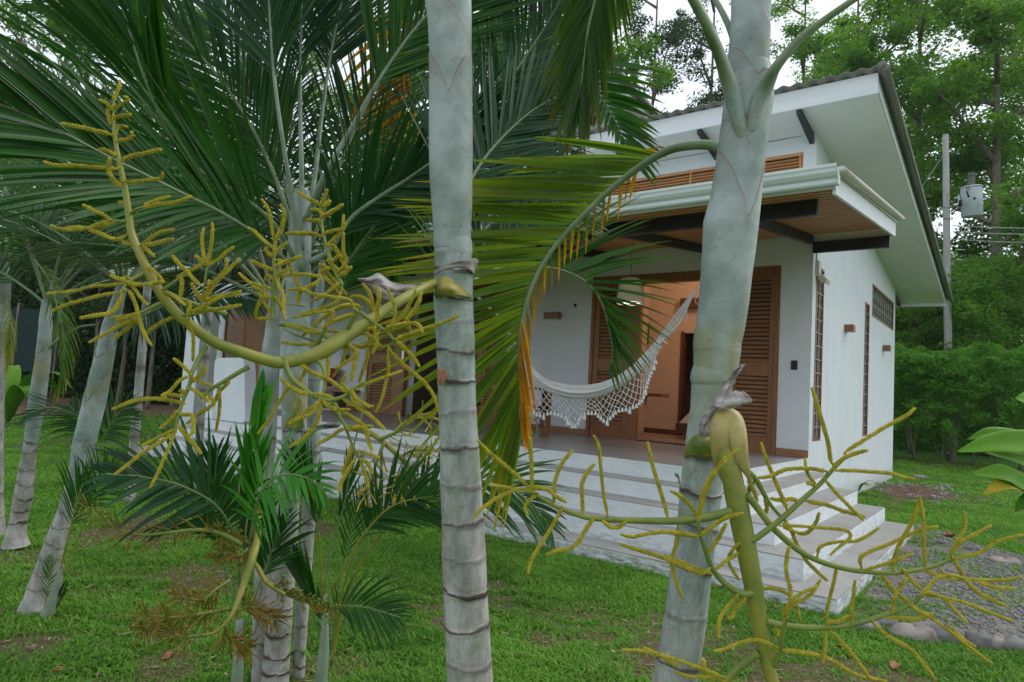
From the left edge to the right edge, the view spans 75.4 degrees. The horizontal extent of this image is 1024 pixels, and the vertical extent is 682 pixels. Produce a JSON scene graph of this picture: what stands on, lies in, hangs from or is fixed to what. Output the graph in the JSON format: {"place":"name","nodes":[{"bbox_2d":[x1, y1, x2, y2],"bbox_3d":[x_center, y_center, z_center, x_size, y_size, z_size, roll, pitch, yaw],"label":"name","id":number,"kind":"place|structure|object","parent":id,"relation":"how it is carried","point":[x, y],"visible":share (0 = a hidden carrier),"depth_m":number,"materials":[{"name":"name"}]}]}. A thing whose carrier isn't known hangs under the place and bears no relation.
{"place":"outdoors","nodes":[
{"label":"outdoors","id":0,"kind":"place"},
{"bbox_2d":[0,394,1023,681],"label":"lawn ground","id":1,"kind":"structure","parent":0,"point":[44,642],"depth_m":4.34,"materials":[{"name":"plant"}]},
{"bbox_2d":[7,303,60,401],"bbox_3d":[-18.253,0.387,24.245,2.879,3.600,0.070,4,-4,-10],"label":"net fence","id":2,"kind":"object","parent":1,"relation":"on","point":[27,321],"visible":0.46,"depth_m":24.35,"materials":[{"name":"green plastic"}]},
{"bbox_2d":[4,365,72,422],"bbox_3d":[-11.742,1.228,15.590,2.388,1.333,2.705,6,-5,-33],"label":"broadleaf plant","id":3,"kind":"object","parent":1,"relation":"on","point":[14,383],"visible":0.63,"depth_m":15.26,"materials":[{"name":"green plant"}]},
{"bbox_2d":[44,666,65,676],"bbox_3d":[-2.191,1.589,3.177,0.064,0.040,0.064,2,-4,18],"label":"fallen leaf","id":4,"kind":"object","parent":1,"relation":"on","point":[54,670],"visible":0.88,"depth_m":3.19,"materials":[{"name":"brown plant"}]},
{"bbox_2d":[9,378,150,477],"bbox_3d":[-3.537,0.696,5.296,1.113,0.872,0.942,0,-5,38],"label":"young palm","id":5,"kind":"object","parent":1,"relation":"on","point":[74,408],"visible":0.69,"depth_m":5.46,"materials":[{"name":"green plant"}]},
{"bbox_2d":[39,443,138,617],"bbox_3d":[-2.404,1.089,3.708,0.843,1.123,0.252,0,-5,38],"label":"young palm","id":6,"kind":"object","parent":1,"relation":"on","point":[56,594],"visible":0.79,"depth_m":3.80,"materials":[{"name":"green plant"}]},
{"bbox_2d":[45,246,136,361],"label":"sapling","id":7,"kind":"object","parent":1,"relation":"on","point":[99,305],"visible":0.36,"depth_m":22.91,"materials":[{"name":"green plant"}]},
{"bbox_2d":[0,53,215,535],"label":"palm tree","id":8,"kind":"object","parent":1,"relation":"on","point":[5,306],"visible":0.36,"depth_m":5.58,"materials":[{"name":"green plant"}]},
{"bbox_2d":[13,0,117,63],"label":"broadleaf branch","id":9,"kind":"object","parent":8,"relation":"hanging from","point":[50,21],"visible":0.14,"depth_m":5.16,"materials":[{"name":"green plant"}]},
{"bbox_2d":[88,247,176,405],"bbox_3d":[-14.674,-0.761,25.377,2.728,6.495,3.927,3,-4,12],"label":"sapling","id":10,"kind":"object","parent":1,"relation":"on","point":[123,361],"visible":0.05,"depth_m":24.89,"materials":[{"name":"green plant"}]},
{"bbox_2d":[0,83,269,549],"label":"palm tree","id":11,"kind":"object","parent":1,"relation":"on","point":[16,536],"visible":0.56,"depth_m":5.26,"materials":[{"name":"green plant"}]},
{"bbox_2d":[1,159,274,504],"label":"palm tree","id":12,"kind":"object","parent":1,"relation":"on","point":[140,373],"visible":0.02,"depth_m":7.34,"materials":[{"name":"grey plant"}]},
{"bbox_2d":[126,255,190,408],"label":"sapling","id":13,"kind":"object","parent":1,"relation":"on","point":[151,363],"visible":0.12,"depth_m":24.40,"materials":[{"name":"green plant"}]},
{"bbox_2d":[0,4,332,615],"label":"palm tree","id":14,"kind":"object","parent":1,"relation":"on","point":[91,412],"visible":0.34,"depth_m":3.94,"materials":[{"name":"green plant"}]},
{"bbox_2d":[161,651,173,660],"bbox_3d":[-1.786,1.634,3.438,0.053,0.034,0.054,5,-4,-15],"label":"fallen leaf","id":15,"kind":"object","parent":1,"relation":"on","point":[168,654],"visible":0.96,"depth_m":3.44,"materials":[{"name":"brown plant"}]},
{"bbox_2d":[169,396,178,405],"bbox_3d":[-13.633,2.451,27.167,1.200,0.470,0.450,0,-5,38],"label":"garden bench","id":16,"kind":"object","parent":1,"relation":"on","point":[172,397],"visible":0.17,"depth_m":27.32,"materials":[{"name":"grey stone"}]},
{"bbox_2d":[178,282,222,425],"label":"white pillar","id":17,"kind":"structure","parent":1,"relation":"on","point":[191,400],"depth_m":17.72,"materials":[{"name":"paint"}]},
{"bbox_2d":[76,369,342,681],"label":"young palm","id":18,"kind":"object","parent":1,"relation":"on","point":[245,504],"visible":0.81,"depth_m":2.53,"materials":[{"name":"green plant"}]},
{"bbox_2d":[21,48,431,681],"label":"palm tree","id":19,"kind":"object","parent":1,"relation":"on","point":[271,342],"visible":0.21,"depth_m":3.55,"materials":[{"name":"green plant"}]},
{"bbox_2d":[139,138,330,489],"bbox_3d":[-3.832,-0.546,8.402,3.336,4.897,2.415,5,-5,-21],"label":"palm tree","id":20,"kind":"object","parent":1,"relation":"on","point":[201,405],"visible":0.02,"depth_m":8.32,"materials":[{"name":"grey plant"}]},
{"bbox_2d":[251,646,312,660],"bbox_3d":[-1.148,1.581,3.337,0.316,0.096,0.267,0,-5,38],"label":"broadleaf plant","id":21,"kind":"object","parent":1,"relation":"on","point":[306,652],"visible":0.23,"depth_m":3.30,"materials":[{"name":"green plant"}]},
{"bbox_2d":[200,3,368,196],"bbox_3d":[-13.072,-10.304,39.002,12.603,27.672,12.046,0,-5,38],"label":"tree","id":22,"kind":"object","parent":1,"relation":"on","point":[322,85],"visible":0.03,"depth_m":39.53,"materials":[{"name":"green plant"}]},
{"bbox_2d":[0,0,594,681],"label":"palm tree","id":23,"kind":"object","parent":1,"relation":"on","point":[34,102],"visible":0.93,"depth_m":2.69,"materials":[{"name":"green plant"}]},
{"bbox_2d":[162,0,498,678],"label":"palm tree","id":24,"kind":"object","parent":1,"relation":"on","point":[394,100],"visible":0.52,"depth_m":3.53,"materials":[{"name":"green plant"}]},
{"bbox_2d":[273,370,441,681],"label":"young palm","id":25,"kind":"object","parent":1,"relation":"on","point":[298,567],"visible":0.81,"depth_m":2.98,"materials":[{"name":"green plant"}]},
{"bbox_2d":[42,0,684,681],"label":"palm tree","id":26,"kind":"object","parent":1,"relation":"on","point":[582,32],"visible":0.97,"depth_m":1.73,"materials":[{"name":"green plant"}]},
{"bbox_2d":[326,0,428,175],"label":"tree","id":27,"kind":"object","parent":1,"relation":"on","point":[361,91],"visible":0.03,"depth_m":35.15,"materials":[{"name":"green plant"}]},
{"bbox_2d":[329,425,571,665],"bbox_3d":[-0.277,0.904,3.077,1.111,1.284,0.416,3,-4,5],"label":"young palm","id":28,"kind":"object","parent":1,"relation":"on","point":[541,522],"visible":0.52,"depth_m":3.10,"materials":[{"name":"green plant"}]},
{"bbox_2d":[427,2,570,108],"bbox_3d":[0.738,-7.754,29.302,10.854,22.830,10.993,3,-4,6],"label":"tree","id":29,"kind":"object","parent":1,"relation":"on","point":[476,64],"visible":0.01,"depth_m":27.67,"materials":[{"name":"green plant"}]},
{"bbox_2d":[0,472,1021,681],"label":"leaf litter","id":30,"kind":"object","parent":1,"relation":"on","point":[98,673],"visible":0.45,"depth_m":4.11,"materials":[{"name":"brown plant"}]},
{"bbox_2d":[4,406,1023,509],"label":"lawn grass","id":31,"kind":"structure","parent":1,"relation":"on","point":[983,481],"depth_m":14.94,"materials":[{"name":"green plant"}]},
{"bbox_2d":[109,61,952,614],"bbox_3d":[-0.727,-0.778,16.046,18.608,7.107,13.517,0,-5,38],"label":"bungalow","id":32,"kind":"object","parent":1,"relation":"on","point":[843,201],"visible":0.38,"depth_m":9.71,"materials":[{"name":"white paint"}]},
{"bbox_2d":[205,358,255,421],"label":"garden wall","id":33,"kind":"structure","parent":32,"relation":"on","point":[237,393],"depth_m":12.01,"materials":[{"name":"white paint"}]},
{"bbox_2d":[224,308,264,384],"bbox_3d":[-7.323,0.291,18.074,1.880,2.581,0.050,0,-5,38],"label":"timber door","id":34,"kind":"structure","parent":32,"relation":"in","point":[243,333],"depth_m":18.08,"materials":[{"name":"brown wood"}]},
{"bbox_2d":[326,388,359,407],"bbox_3d":[-4.262,1.323,15.209,1.750,0.480,0.470,0,-5,38],"label":"wooden bench","id":35,"kind":"object","parent":32,"relation":"on","point":[337,393],"visible":0.26,"depth_m":14.86,"materials":[{"name":"brown wood"}]},
{"bbox_2d":[327,368,338,386],"bbox_3d":[-4.226,0.839,15.296,0.480,0.440,0.293,0,-5,38],"label":"cushion","id":36,"kind":"object","parent":35,"relation":"on","point":[332,370],"visible":0.31,"depth_m":15.16,"materials":[{"name":"red fabric"}]},
{"bbox_2d":[365,297,400,414],"bbox_3d":[-2.819,0.305,14.601,0.925,2.581,0.045,0,-5,38],"label":"louvre door","id":37,"kind":"structure","parent":32,"relation":"in","point":[374,390],"depth_m":14.60,"materials":[{"name":"brown wood"}]},
{"bbox_2d":[404,298,419,414],"bbox_3d":[-2.194,0.323,14.270,0.391,2.520,0.064,0,-5,38],"label":"curtain","id":38,"kind":"object","parent":32,"relation":"hanging from","point":[409,398],"visible":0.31,"depth_m":14.19,"materials":[{"name":"white fabric"}]},
{"bbox_2d":[479,290,521,424],"bbox_3d":[-0.206,0.314,12.594,0.865,2.581,0.045,0,-5,38],"label":"louvre door","id":39,"kind":"structure","parent":32,"relation":"in","point":[485,397],"depth_m":12.69,"materials":[{"name":"brown wood"}]},
{"bbox_2d":[476,385,551,436],"bbox_3d":[-0.263,1.096,10.794,1.770,0.760,0.860,0,-5,38],"label":"dining table","id":40,"kind":"object","parent":32,"relation":"on","point":[547,421],"visible":0.09,"depth_m":10.54,"materials":[{"name":"brown wood"}]},
{"bbox_2d":[529,405,548,437],"bbox_3d":[0.261,1.039,10.301,0.540,0.872,0.461,2,-5,23],"label":"shell chair","id":41,"kind":"object","parent":32,"relation":"on","point":[535,419],"visible":0.34,"depth_m":10.27,"materials":[{"name":"black plastic"}]},
{"bbox_2d":[544,312,561,318],"bbox_3d":[0.725,-0.453,11.854,0.300,0.123,0.118,0,-5,38],"label":"wall lamp","id":42,"kind":"object","parent":32,"relation":"attached to","point":[552,315],"visible":1,"depth_m":11.79,"materials":[{"name":"brown wood"}]},
{"bbox_2d":[476,280,699,428],"bbox_3d":[0.691,-0.059,9.227,4.289,2.481,0.563,0,-5,38],"label":"hammock","id":43,"kind":"object","parent":32,"relation":"hanging from","point":[585,392],"visible":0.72,"depth_m":8.54,"materials":[{"name":"white fabric"}]},
{"bbox_2d":[589,285,632,438],"bbox_3d":[1.684,0.330,11.143,0.710,2.561,0.045,0,-5,38],"label":"louvre door","id":44,"kind":"structure","parent":32,"relation":"in","point":[602,354],"depth_m":11.18,"materials":[{"name":"brown wood"}]},
{"bbox_2d":[616,242,642,305],"bbox_3d":[1.757,-1.013,9.784,0.388,0.947,0.388,0,-5,38],"label":"pendant lamp","id":45,"kind":"object","parent":32,"relation":"hanging from","point":[638,299],"visible":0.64,"depth_m":9.62,"materials":[{"name":"metal"}]},
{"bbox_2d":[639,393,668,405],"bbox_3d":[2.572,1.073,12.072,0.460,0.230,0.350,0,-5,38],"label":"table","id":46,"kind":"object","parent":32,"relation":"attached to","point":[656,395],"depth_m":11.93,"materials":[{"name":"brown wood"}]},
{"bbox_2d":[675,412,689,433],"bbox_3d":[4.005,1.457,11.749,1.920,0.490,0.950,0,-5,38],"label":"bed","id":47,"kind":"object","parent":32,"relation":"on","point":[681,426],"visible":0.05,"depth_m":11.89,"materials":[{"name":"brown wood"}]},
{"bbox_2d":[680,298,698,307],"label":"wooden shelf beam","id":48,"kind":"structure","parent":32,"relation":"attached to","point":[692,304],"depth_m":12.94,"materials":[{"name":"brown wood"}]},
{"bbox_2d":[732,276,776,453],"bbox_3d":[3.526,0.336,9.728,0.635,2.561,0.045,0,-5,38],"label":"louvre door","id":49,"kind":"structure","parent":32,"relation":"in","point":[755,378],"depth_m":9.67,"materials":[{"name":"brown wood"}]},
{"bbox_2d":[812,268,824,440],"bbox_3d":[4.403,0.176,9.582,0.064,2.510,0.463,0,-5,38],"label":"window","id":50,"kind":"structure","parent":32,"relation":"in","point":[818,283],"depth_m":9.66,"materials":[{"name":"brown wood"}]},
{"bbox_2d":[815,253,829,285],"bbox_3d":[4.439,-1.132,9.462,0.138,0.642,0.366,0,-5,38],"label":"flood light","id":51,"kind":"object","parent":32,"relation":"attached to","point":[822,277],"visible":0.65,"depth_m":9.40,"materials":[{"name":"metal"}]},
{"bbox_2d":[844,324,854,332],"bbox_3d":[5.612,-0.208,11.001,0.128,0.118,0.200,0,-5,38],"label":"wall lamp","id":52,"kind":"object","parent":32,"relation":"attached to","point":[849,328],"visible":1,"depth_m":10.93,"materials":[{"name":"brown wood"}]},
{"bbox_2d":[862,301,869,435],"bbox_3d":[6.667,0.529,12.533,0.064,2.510,0.480,0,-5,38],"label":"window","id":53,"kind":"structure","parent":32,"relation":"in","point":[866,304],"depth_m":12.62,"materials":[{"name":"brown wood"}]},
{"bbox_2d":[872,284,893,329],"bbox_3d":[7.884,-0.685,14.113,0.064,0.652,2.740,0,-5,38],"label":"window","id":54,"kind":"structure","parent":32,"relation":"in","point":[886,320],"depth_m":14.10,"materials":[{"name":"grey wood"}]},
{"bbox_2d":[883,345,890,350],"bbox_3d":[7.945,0.156,14.041,0.128,0.118,0.200,0,-5,38],"label":"wall lamp","id":55,"kind":"object","parent":32,"relation":"attached to","point":[886,347],"visible":1,"depth_m":13.96,"materials":[{"name":"brown wood"}]},
{"bbox_2d":[479,0,675,101],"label":"tree","id":56,"kind":"object","parent":1,"relation":"on","point":[623,54],"visible":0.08,"depth_m":30.80,"materials":[{"name":"green plant"}]},
{"bbox_2d":[351,0,1023,681],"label":"palm tree","id":57,"kind":"object","parent":1,"relation":"on","point":[715,458],"visible":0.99,"depth_m":1.57,"materials":[{"name":"green plant"}]},
{"bbox_2d":[859,481,873,490],"bbox_3d":[6.298,2.608,11.970,0.560,0.204,0.369,0,-5,38],"label":"broadleaf plant","id":58,"kind":"object","parent":1,"relation":"on","point":[861,485],"visible":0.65,"depth_m":11.91,"materials":[{"name":"green plant"}]},
{"bbox_2d":[854,621,880,632],"bbox_3d":[2.432,1.970,4.541,0.197,0.134,0.118,4,-4,-3],"label":"border stone","id":59,"kind":"object","parent":1,"relation":"on","point":[869,625],"visible":0.19,"depth_m":4.50,"materials":[{"name":"grey stone"}]},
{"bbox_2d":[877,618,898,627],"bbox_3d":[2.607,1.988,4.628,0.193,0.138,0.115,3,-4,3],"label":"border stone","id":60,"kind":"object","parent":1,"relation":"on","point":[887,622],"visible":0.12,"depth_m":4.59,"materials":[{"name":"grey stone"}]},
{"bbox_2d":[889,660,900,669],"bbox_3d":[2.248,1.904,3.888,0.069,0.044,0.070,3,-4,3],"label":"fallen leaf","id":61,"kind":"object","parent":1,"relation":"on","point":[894,664],"visible":1,"depth_m":3.88,"materials":[{"name":"brown plant"}]},
{"bbox_2d":[888,622,937,644],"bbox_3d":[2.676,1.975,4.417,0.302,0.186,0.193,3,-4,5],"label":"border stone","id":62,"kind":"object","parent":1,"relation":"on","point":[919,632],"visible":0.55,"depth_m":4.37,"materials":[{"name":"grey stone"}]},
{"bbox_2d":[870,481,963,498],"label":"soil clods","id":63,"kind":"object","parent":1,"relation":"on","point":[934,496],"visible":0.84,"depth_m":12.65,"materials":[{"name":"brown soil"}]},
{"bbox_2d":[913,474,927,478],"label":"border stone","id":64,"kind":"object","parent":1,"relation":"on","point":[921,476],"visible":0.62,"depth_m":15.42,"materials":[{"name":"grey stone"}]},
{"bbox_2d":[938,483,951,487],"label":"border stone","id":65,"kind":"object","parent":1,"relation":"on","point":[946,485],"visible":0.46,"depth_m":13.83,"materials":[{"name":"grey stone"}]},
{"bbox_2d":[928,624,964,643],"bbox_3d":[2.917,1.992,4.443,0.249,0.178,0.189,3,-4,7],"label":"border stone","id":66,"kind":"object","parent":1,"relation":"on","point":[942,633],"visible":0.27,"depth_m":4.38,"materials":[{"name":"grey stone"}]},
{"bbox_2d":[873,0,1023,457],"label":"tree","id":67,"kind":"object","parent":1,"relation":"on","point":[987,22],"visible":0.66,"depth_m":26.39,"materials":[{"name":"green plant"}]},
{"bbox_2d":[894,270,1004,453],"bbox_3d":[14.787,0.746,24.712,5.679,6.912,5.544,6,-5,-35],"label":"tree","id":68,"kind":"object","parent":1,"relation":"on","point":[929,332],"visible":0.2,"depth_m":24.26,"materials":[{"name":"green plant"}]},
{"bbox_2d":[893,455,1023,472],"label":"hedge soil","id":69,"kind":"structure","parent":1,"relation":"on","point":[907,458],"depth_m":21.12,"materials":[{"name":"brown soil"}]},
{"bbox_2d":[942,134,964,461],"bbox_3d":[14.404,-1.439,21.869,0.980,10.802,0.529,5,-4,-20],"label":"utility pole","id":70,"kind":"object","parent":69,"relation":"on","point":[947,263],"visible":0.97,"depth_m":21.81,"materials":[{"name":"concrete"}]},
{"bbox_2d":[922,156,942,186],"bbox_3d":[13.964,-5.176,22.476,0.120,2.265,1.506,6,-5,-31],"label":"guy wire","id":71,"kind":"object","parent":70,"relation":"attached to","point":[932,171],"visible":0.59,"depth_m":22.30,"materials":[{"name":"grey metal"}]},
{"bbox_2d":[953,172,983,217],"bbox_3d":[14.884,-4.773,21.422,0.836,1.458,1.100,3,-4,9],"label":"transformer","id":72,"kind":"object","parent":70,"relation":"attached to","point":[970,202],"visible":1,"depth_m":21.39,"materials":[{"name":"paint"}]},
{"bbox_2d":[952,225,1023,228],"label":"power line","id":73,"kind":"object","parent":70,"relation":"attached to","point":[988,227],"visible":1,"depth_m":21.12,"materials":[{"name":"grey metal"}]},
{"bbox_2d":[952,231,1023,234],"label":"power line","id":74,"kind":"object","parent":70,"relation":"attached to","point":[988,233],"visible":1,"depth_m":21.12,"materials":[{"name":"grey metal"}]},
{"bbox_2d":[952,239,1023,242],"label":"power line","id":75,"kind":"object","parent":70,"relation":"attached to","point":[988,241],"visible":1,"depth_m":21.12,"materials":[{"name":"grey metal"}]},
{"bbox_2d":[893,342,1023,470],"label":"hedge","id":76,"kind":"object","parent":69,"relation":"on","point":[991,361],"visible":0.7,"depth_m":20.26,"materials":[{"name":"green plant"}]},
{"bbox_2d":[895,250,1023,457],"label":"tree","id":77,"kind":"object","parent":1,"relation":"on","point":[965,287],"visible":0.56,"depth_m":22.23,"materials":[{"name":"green plant"}]},
{"bbox_2d":[963,544,980,550],"bbox_3d":[5.210,2.357,7.504,0.194,0.115,0.114,3,-4,3],"label":"border stone","id":78,"kind":"object","parent":1,"relation":"on","point":[972,546],"visible":0.62,"depth_m":7.47,"materials":[{"name":"grey stone"}]},
{"bbox_2d":[965,629,992,648],"bbox_3d":[3.091,1.993,4.369,0.198,0.179,0.163,3,-4,-1],"label":"border stone","id":79,"kind":"object","parent":1,"relation":"on","point":[981,638],"visible":0.47,"depth_m":4.31,"materials":[{"name":"grey stone"}]},
{"bbox_2d":[957,393,1023,511],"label":"broadleaf plant","id":80,"kind":"object","parent":1,"relation":"on","point":[1005,443],"visible":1,"depth_m":2.31,"materials":[{"name":"green plant"}]},
{"bbox_2d":[989,633,1004,649],"bbox_3d":[3.177,1.996,4.355,0.184,0.158,0.125,4,-4,-7],"label":"border stone","id":81,"kind":"object","parent":1,"relation":"on","point":[998,641],"visible":0.42,"depth_m":4.30,"materials":[{"name":"grey stone"}]},
{"bbox_2d":[985,556,1020,564],"bbox_3d":[5.146,2.312,6.935,0.329,0.116,0.203,3,-4,3],"label":"border stone","id":82,"kind":"object","parent":1,"relation":"on","point":[1005,559],"visible":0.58,"depth_m":6.89,"materials":[{"name":"grey stone"}]},
{"bbox_2d":[1003,633,1023,652],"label":"border stone","id":83,"kind":"object","parent":1,"relation":"on","point":[1013,642],"visible":0.52,"depth_m":4.29,"materials":[{"name":"grey stone"}]},
{"bbox_2d":[0,447,1023,612],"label":"lawn grass","id":84,"kind":"structure","parent":0,"point":[1014,523],"depth_m":7.85,"materials":[{"name":"green plant"}]},
{"bbox_2d":[0,0,1023,335],"label":"sky","id":85,"kind":"structure","parent":0,"point":[667,9],"materials":[{"name":"white"}]},
{"bbox_2d":[854,522,1023,634],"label":"gravel path","id":86,"kind":"structure","parent":0,"point":[905,547],"depth_m":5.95,"materials":[{"name":"grey gravel"}]},
{"bbox_2d":[936,540,946,543],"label":"border stone","id":87,"kind":"object","parent":86,"relation":"on","point":[941,541],"visible":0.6,"depth_m":7.72,"materials":[{"name":"grey stone"}]},
{"bbox_2d":[944,531,955,536],"bbox_3d":[5.428,2.399,8.212,0.126,0.079,0.147,0,-5,38],"label":"fallen leaf","id":88,"kind":"object","parent":86,"relation":"on","point":[947,534],"visible":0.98,"depth_m":8.19,"materials":[{"name":"brown plant"}]},
{"label":"ground","id":89,"kind":"structure","parent":0,"visible":0},
{"bbox_2d":[0,0,134,281],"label":"tree","id":90,"kind":"object","parent":89,"relation":"on","point":[16,34],"visible":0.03,"depth_m":33.60,"materials":[{"name":"green plant"}]},
{"bbox_2d":[0,229,207,404],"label":"undergrowth","id":91,"kind":"object","parent":89,"relation":"on","point":[168,369],"visible":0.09,"depth_m":28.59,"materials":[{"name":"green plant"}]},
{"bbox_2d":[21,0,271,375],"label":"tree","id":92,"kind":"object","parent":89,"relation":"on","point":[206,32],"visible":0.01,"depth_m":36.55,"materials":[{"name":"green plant"}]},
{"bbox_2d":[0,219,1023,429],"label":"woodland","id":93,"kind":"object","parent":89,"relation":"on","point":[181,219],"depth_m":46.02,"materials":[{"name":"green plant"}]},
{"bbox_2d":[621,0,707,105],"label":"tree","id":94,"kind":"object","parent":89,"relation":"on","point":[684,23],"visible":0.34,"depth_m":38.03,"materials":[{"name":"green plant"}]},
{"bbox_2d":[653,0,783,113],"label":"tree","id":95,"kind":"object","parent":89,"relation":"on","point":[711,95],"visible":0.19,"depth_m":39.90,"materials":[{"name":"green plant"}]},
{"bbox_2d":[770,0,863,85],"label":"tree","id":96,"kind":"object","parent":89,"relation":"on","point":[790,31],"visible":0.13,"depth_m":36.99,"materials":[{"name":"green plant"}]},
{"bbox_2d":[789,0,969,208],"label":"tree","id":97,"kind":"object","parent":89,"relation":"on","point":[910,44],"visible":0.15,"depth_m":32.92,"materials":[{"name":"green plant"}]},
{"bbox_2d":[802,0,1023,445],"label":"tree","id":98,"kind":"object","parent":89,"relation":"on","point":[857,57],"visible":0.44,"depth_m":29.52,"materials":[{"name":"green plant"}]},
{"bbox_2d":[893,317,1023,455],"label":"undergrowth","id":99,"kind":"object","parent":89,"relation":"on","point":[933,445],"visible":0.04,"depth_m":27.24,"materials":[{"name":"green plant"}]},
{"bbox_2d":[911,0,1023,325],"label":"tree","id":100,"kind":"object","parent":89,"relation":"on","point":[1012,86],"visible":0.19,"depth_m":30.11,"materials":[{"name":"green plant"}]},
{"bbox_2d":[930,249,1023,424],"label":"tree","id":101,"kind":"object","parent":89,"relation":"on","point":[1015,302],"visible":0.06,"depth_m":24.94,"materials":[{"name":"green plant"}]}
]}

